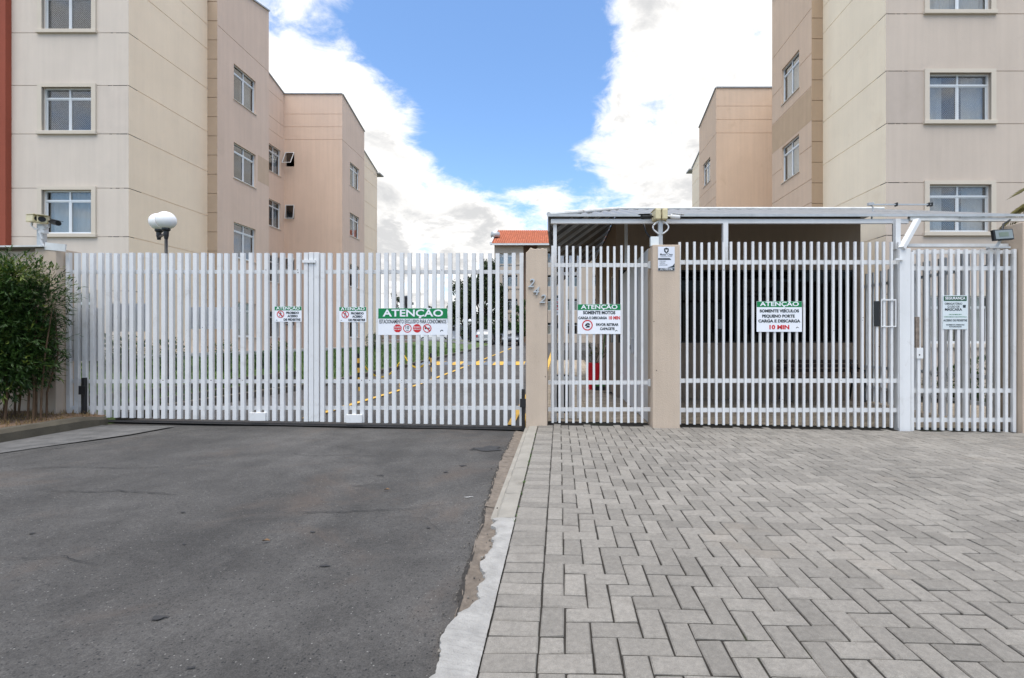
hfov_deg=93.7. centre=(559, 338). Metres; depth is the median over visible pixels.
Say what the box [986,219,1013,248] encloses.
floodlight
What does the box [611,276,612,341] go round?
window
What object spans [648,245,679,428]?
gate pillar
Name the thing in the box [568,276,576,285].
window
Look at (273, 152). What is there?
window
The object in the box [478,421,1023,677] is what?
pavement
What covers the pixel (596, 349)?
potted plant
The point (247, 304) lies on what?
window
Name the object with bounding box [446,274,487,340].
tree
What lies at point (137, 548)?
driveway
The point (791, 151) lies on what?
window
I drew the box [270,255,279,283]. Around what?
window
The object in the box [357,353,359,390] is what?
striped post
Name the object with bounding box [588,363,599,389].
planter
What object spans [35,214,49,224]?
security camera
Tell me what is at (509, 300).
window
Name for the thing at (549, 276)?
window
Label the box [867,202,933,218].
antenna
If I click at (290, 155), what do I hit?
window
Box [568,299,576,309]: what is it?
window
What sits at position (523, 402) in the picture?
gate stop
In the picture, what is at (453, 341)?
footpath
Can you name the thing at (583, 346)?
parking area
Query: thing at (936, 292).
window
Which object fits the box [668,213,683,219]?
security camera
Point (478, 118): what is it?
sky
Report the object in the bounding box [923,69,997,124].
window
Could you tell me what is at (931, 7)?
window
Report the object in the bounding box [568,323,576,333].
window
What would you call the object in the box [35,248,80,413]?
gate pillar
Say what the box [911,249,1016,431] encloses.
side gate
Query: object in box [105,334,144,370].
bush
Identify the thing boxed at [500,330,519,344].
parked car
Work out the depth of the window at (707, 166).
25.01 m
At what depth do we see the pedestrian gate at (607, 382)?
6.71 m
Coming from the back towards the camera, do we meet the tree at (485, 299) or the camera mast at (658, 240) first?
the tree at (485, 299)
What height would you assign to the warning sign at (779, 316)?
0.435 m
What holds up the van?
on the parking area
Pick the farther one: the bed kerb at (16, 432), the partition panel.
the partition panel
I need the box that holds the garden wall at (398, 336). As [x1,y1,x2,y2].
[381,335,415,341]
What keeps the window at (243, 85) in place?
in the apartment building at (121, 121)
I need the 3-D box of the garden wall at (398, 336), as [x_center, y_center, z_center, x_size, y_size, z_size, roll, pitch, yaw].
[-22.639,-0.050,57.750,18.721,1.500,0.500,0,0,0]
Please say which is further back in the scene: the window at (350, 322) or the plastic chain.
the window at (350, 322)
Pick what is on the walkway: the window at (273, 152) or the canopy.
the canopy
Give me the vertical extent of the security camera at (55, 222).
0.102 m
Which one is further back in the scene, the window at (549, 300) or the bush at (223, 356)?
the window at (549, 300)
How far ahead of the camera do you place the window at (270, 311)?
24.40 m
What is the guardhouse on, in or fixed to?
on the ground at (496, 595)
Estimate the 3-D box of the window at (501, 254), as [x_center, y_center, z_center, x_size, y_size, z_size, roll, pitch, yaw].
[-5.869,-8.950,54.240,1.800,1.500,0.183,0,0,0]
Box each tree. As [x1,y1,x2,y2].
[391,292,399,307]
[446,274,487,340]
[455,258,503,342]
[487,283,511,342]
[508,300,525,342]
[998,188,1023,228]
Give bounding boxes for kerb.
[0,417,107,442]
[115,347,478,419]
[429,426,537,677]
[525,353,550,426]
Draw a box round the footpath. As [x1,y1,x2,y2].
[382,339,487,346]
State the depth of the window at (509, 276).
56.00 m
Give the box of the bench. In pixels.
[776,359,865,401]
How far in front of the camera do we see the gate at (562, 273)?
7.28 m
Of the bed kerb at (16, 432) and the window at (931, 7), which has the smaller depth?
the bed kerb at (16, 432)
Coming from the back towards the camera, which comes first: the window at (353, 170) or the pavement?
the window at (353, 170)
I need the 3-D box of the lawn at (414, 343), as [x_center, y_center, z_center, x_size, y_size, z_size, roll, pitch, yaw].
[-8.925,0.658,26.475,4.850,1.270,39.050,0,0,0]
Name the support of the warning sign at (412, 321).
attached to the vehicle gate at (320, 379)
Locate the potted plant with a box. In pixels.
[582,340,606,362]
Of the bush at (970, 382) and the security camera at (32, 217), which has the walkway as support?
the bush at (970, 382)
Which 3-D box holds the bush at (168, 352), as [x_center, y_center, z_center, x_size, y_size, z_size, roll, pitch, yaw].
[-9.492,0.338,11.610,0.847,0.848,0.804,0,0,0]
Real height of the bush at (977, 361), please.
1.089 m
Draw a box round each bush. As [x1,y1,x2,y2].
[89,333,121,370]
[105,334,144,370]
[152,337,184,368]
[207,339,239,370]
[254,350,278,367]
[270,341,287,362]
[373,334,383,348]
[921,366,954,395]
[952,364,984,402]
[970,355,992,401]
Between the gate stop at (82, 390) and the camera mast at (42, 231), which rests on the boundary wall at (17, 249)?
the camera mast at (42, 231)
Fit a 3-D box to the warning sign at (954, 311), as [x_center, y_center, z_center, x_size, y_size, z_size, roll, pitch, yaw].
[5.562,-0.375,6.706,0.353,0.476,0.007,0,0,0]
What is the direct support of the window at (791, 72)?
in the apartment building at (860, 103)
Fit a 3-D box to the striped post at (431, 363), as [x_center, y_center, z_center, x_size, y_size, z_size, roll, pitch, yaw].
[-3.135,0.810,11.800,0.130,0.924,0.067,0,0,0]
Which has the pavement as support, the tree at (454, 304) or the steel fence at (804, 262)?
the steel fence at (804, 262)
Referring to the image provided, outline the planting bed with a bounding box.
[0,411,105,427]
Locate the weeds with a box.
[514,432,536,521]
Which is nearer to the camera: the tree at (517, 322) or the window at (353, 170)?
the window at (353, 170)
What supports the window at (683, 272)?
in the guardhouse
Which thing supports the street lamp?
on the lawn at (414, 343)
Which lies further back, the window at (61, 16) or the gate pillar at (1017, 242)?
the window at (61, 16)
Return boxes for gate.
[65,252,313,421]
[302,252,523,425]
[548,245,650,422]
[551,256,578,417]
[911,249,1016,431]
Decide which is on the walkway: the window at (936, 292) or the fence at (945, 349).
the fence at (945, 349)
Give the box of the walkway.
[548,350,994,428]
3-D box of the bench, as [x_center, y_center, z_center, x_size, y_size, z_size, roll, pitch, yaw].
[5.284,0.830,9.600,1.701,0.831,0.563,0,0,0]
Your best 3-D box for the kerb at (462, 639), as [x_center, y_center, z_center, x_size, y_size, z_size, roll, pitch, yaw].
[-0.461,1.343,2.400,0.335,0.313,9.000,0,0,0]
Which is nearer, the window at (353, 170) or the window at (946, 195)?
the window at (946, 195)
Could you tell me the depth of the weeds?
4.40 m
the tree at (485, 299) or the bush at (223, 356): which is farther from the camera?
the tree at (485, 299)
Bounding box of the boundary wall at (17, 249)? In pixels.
[0,242,70,410]
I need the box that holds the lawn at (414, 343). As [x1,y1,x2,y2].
[81,339,487,423]
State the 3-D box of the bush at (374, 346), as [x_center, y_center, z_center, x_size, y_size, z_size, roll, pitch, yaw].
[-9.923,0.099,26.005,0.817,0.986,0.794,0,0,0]
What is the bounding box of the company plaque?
[658,247,674,270]
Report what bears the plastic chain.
hanging from the striped post at (358, 364)
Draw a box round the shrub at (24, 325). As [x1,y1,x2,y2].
[0,245,85,421]
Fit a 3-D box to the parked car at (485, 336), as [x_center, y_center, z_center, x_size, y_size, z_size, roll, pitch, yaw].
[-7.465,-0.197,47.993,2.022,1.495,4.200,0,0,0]
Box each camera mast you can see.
[30,222,49,245]
[643,220,668,246]
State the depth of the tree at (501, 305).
51.03 m
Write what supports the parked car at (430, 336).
on the parking area
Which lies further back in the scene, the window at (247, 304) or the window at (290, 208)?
the window at (290, 208)
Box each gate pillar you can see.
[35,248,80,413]
[526,248,547,427]
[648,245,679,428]
[999,222,1023,432]
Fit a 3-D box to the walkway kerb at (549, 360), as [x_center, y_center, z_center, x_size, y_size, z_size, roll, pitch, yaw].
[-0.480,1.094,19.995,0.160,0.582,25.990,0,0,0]
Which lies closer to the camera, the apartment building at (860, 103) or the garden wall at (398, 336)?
the apartment building at (860, 103)
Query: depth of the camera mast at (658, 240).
6.70 m
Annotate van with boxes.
[452,324,471,341]
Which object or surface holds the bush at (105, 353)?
on the lawn at (414, 343)
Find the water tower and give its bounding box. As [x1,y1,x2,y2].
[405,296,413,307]
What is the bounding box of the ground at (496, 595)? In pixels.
[382,340,506,677]
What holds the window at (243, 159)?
in the apartment building at (121, 121)
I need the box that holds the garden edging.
[89,371,295,410]
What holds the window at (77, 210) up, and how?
in the apartment building at (121, 121)
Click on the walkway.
(638, 415)
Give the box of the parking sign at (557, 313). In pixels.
[557,295,557,332]
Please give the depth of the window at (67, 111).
12.66 m
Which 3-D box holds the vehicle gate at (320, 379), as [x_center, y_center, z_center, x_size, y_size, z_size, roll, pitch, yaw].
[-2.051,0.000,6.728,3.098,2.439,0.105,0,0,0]
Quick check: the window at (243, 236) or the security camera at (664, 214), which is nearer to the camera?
the security camera at (664, 214)
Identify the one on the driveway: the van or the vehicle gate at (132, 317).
the vehicle gate at (132, 317)
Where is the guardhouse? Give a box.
[596,217,860,400]
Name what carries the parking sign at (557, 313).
on the walkway
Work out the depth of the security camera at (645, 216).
6.68 m
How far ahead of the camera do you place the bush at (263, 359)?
13.91 m
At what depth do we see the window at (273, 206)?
23.96 m
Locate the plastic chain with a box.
[365,362,399,377]
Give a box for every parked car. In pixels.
[420,335,446,339]
[476,330,495,344]
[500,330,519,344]
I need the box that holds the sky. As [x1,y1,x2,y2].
[257,0,771,323]
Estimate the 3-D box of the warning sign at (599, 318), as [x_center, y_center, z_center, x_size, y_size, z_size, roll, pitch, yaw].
[0.562,-0.283,6.705,0.604,0.425,0.007,0,0,0]
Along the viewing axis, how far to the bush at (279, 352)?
15.49 m
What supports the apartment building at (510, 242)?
on the ground at (496, 595)
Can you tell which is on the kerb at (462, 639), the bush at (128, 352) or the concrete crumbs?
the concrete crumbs
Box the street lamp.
[148,211,176,383]
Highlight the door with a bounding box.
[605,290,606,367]
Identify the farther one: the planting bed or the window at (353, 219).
the window at (353, 219)
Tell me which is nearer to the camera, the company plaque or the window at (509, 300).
the company plaque
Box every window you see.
[35,0,96,33]
[35,83,96,134]
[35,186,97,236]
[81,289,96,307]
[207,65,256,116]
[207,143,256,193]
[207,212,256,263]
[238,302,255,337]
[269,144,280,176]
[269,199,279,229]
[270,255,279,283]
[270,311,278,337]
[282,152,293,165]
[284,205,293,218]
[350,163,359,191]
[350,213,358,239]
[350,264,358,288]
[350,322,357,337]
[500,253,511,265]
[503,275,516,285]
[503,299,516,309]
[548,275,557,285]
[548,299,550,309]
[548,323,557,333]
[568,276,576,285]
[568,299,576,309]
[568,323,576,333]
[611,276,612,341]
[619,270,852,342]
[703,159,709,187]
[781,52,799,105]
[781,136,799,184]
[923,0,997,14]
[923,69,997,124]
[923,180,996,235]
[931,292,985,347]
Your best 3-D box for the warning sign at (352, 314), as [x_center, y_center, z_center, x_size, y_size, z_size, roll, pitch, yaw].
[-2.898,-0.347,6.705,0.379,0.217,0.007,0,0,0]
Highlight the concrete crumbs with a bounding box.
[437,444,507,653]
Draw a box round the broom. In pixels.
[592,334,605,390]
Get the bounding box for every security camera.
[26,213,37,222]
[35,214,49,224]
[48,219,62,225]
[638,213,652,218]
[650,208,660,221]
[661,208,667,221]
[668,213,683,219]
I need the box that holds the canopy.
[547,207,1023,421]
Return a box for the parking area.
[470,341,595,353]
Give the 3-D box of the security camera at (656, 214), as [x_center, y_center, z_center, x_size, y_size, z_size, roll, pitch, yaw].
[1.366,-1.742,6.745,0.087,0.153,0.250,0,0,-6]
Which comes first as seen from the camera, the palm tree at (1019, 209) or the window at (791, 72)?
the palm tree at (1019, 209)
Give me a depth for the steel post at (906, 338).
6.69 m
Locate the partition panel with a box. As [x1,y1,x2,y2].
[623,249,647,421]
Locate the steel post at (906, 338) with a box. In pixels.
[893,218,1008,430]
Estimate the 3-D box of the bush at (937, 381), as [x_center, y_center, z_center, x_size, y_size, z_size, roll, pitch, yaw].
[8.507,0.991,10.597,0.806,0.788,0.802,0,0,0]
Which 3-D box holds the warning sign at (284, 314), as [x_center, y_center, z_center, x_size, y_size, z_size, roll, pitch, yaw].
[-3.807,-0.353,6.705,0.379,0.221,0.007,0,0,0]
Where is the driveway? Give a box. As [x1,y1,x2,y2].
[0,342,550,677]
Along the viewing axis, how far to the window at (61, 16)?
13.20 m
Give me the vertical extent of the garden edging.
0.430 m
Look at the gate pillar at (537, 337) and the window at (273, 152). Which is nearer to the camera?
the gate pillar at (537, 337)
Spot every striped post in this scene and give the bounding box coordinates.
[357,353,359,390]
[430,353,431,378]
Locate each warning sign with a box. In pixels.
[275,306,301,321]
[339,307,365,321]
[378,308,447,334]
[578,304,620,333]
[757,301,801,331]
[942,295,967,328]
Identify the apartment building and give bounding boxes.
[0,0,383,361]
[490,229,595,342]
[686,0,1023,399]
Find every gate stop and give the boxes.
[78,378,86,413]
[520,389,525,431]
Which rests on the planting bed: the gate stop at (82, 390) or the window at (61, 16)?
the gate stop at (82, 390)
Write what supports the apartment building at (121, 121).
on the ground at (496, 595)
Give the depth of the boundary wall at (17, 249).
6.65 m
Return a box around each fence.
[678,241,900,427]
[864,249,994,424]
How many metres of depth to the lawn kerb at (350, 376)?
10.14 m
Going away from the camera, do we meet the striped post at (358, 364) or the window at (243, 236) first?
the striped post at (358, 364)

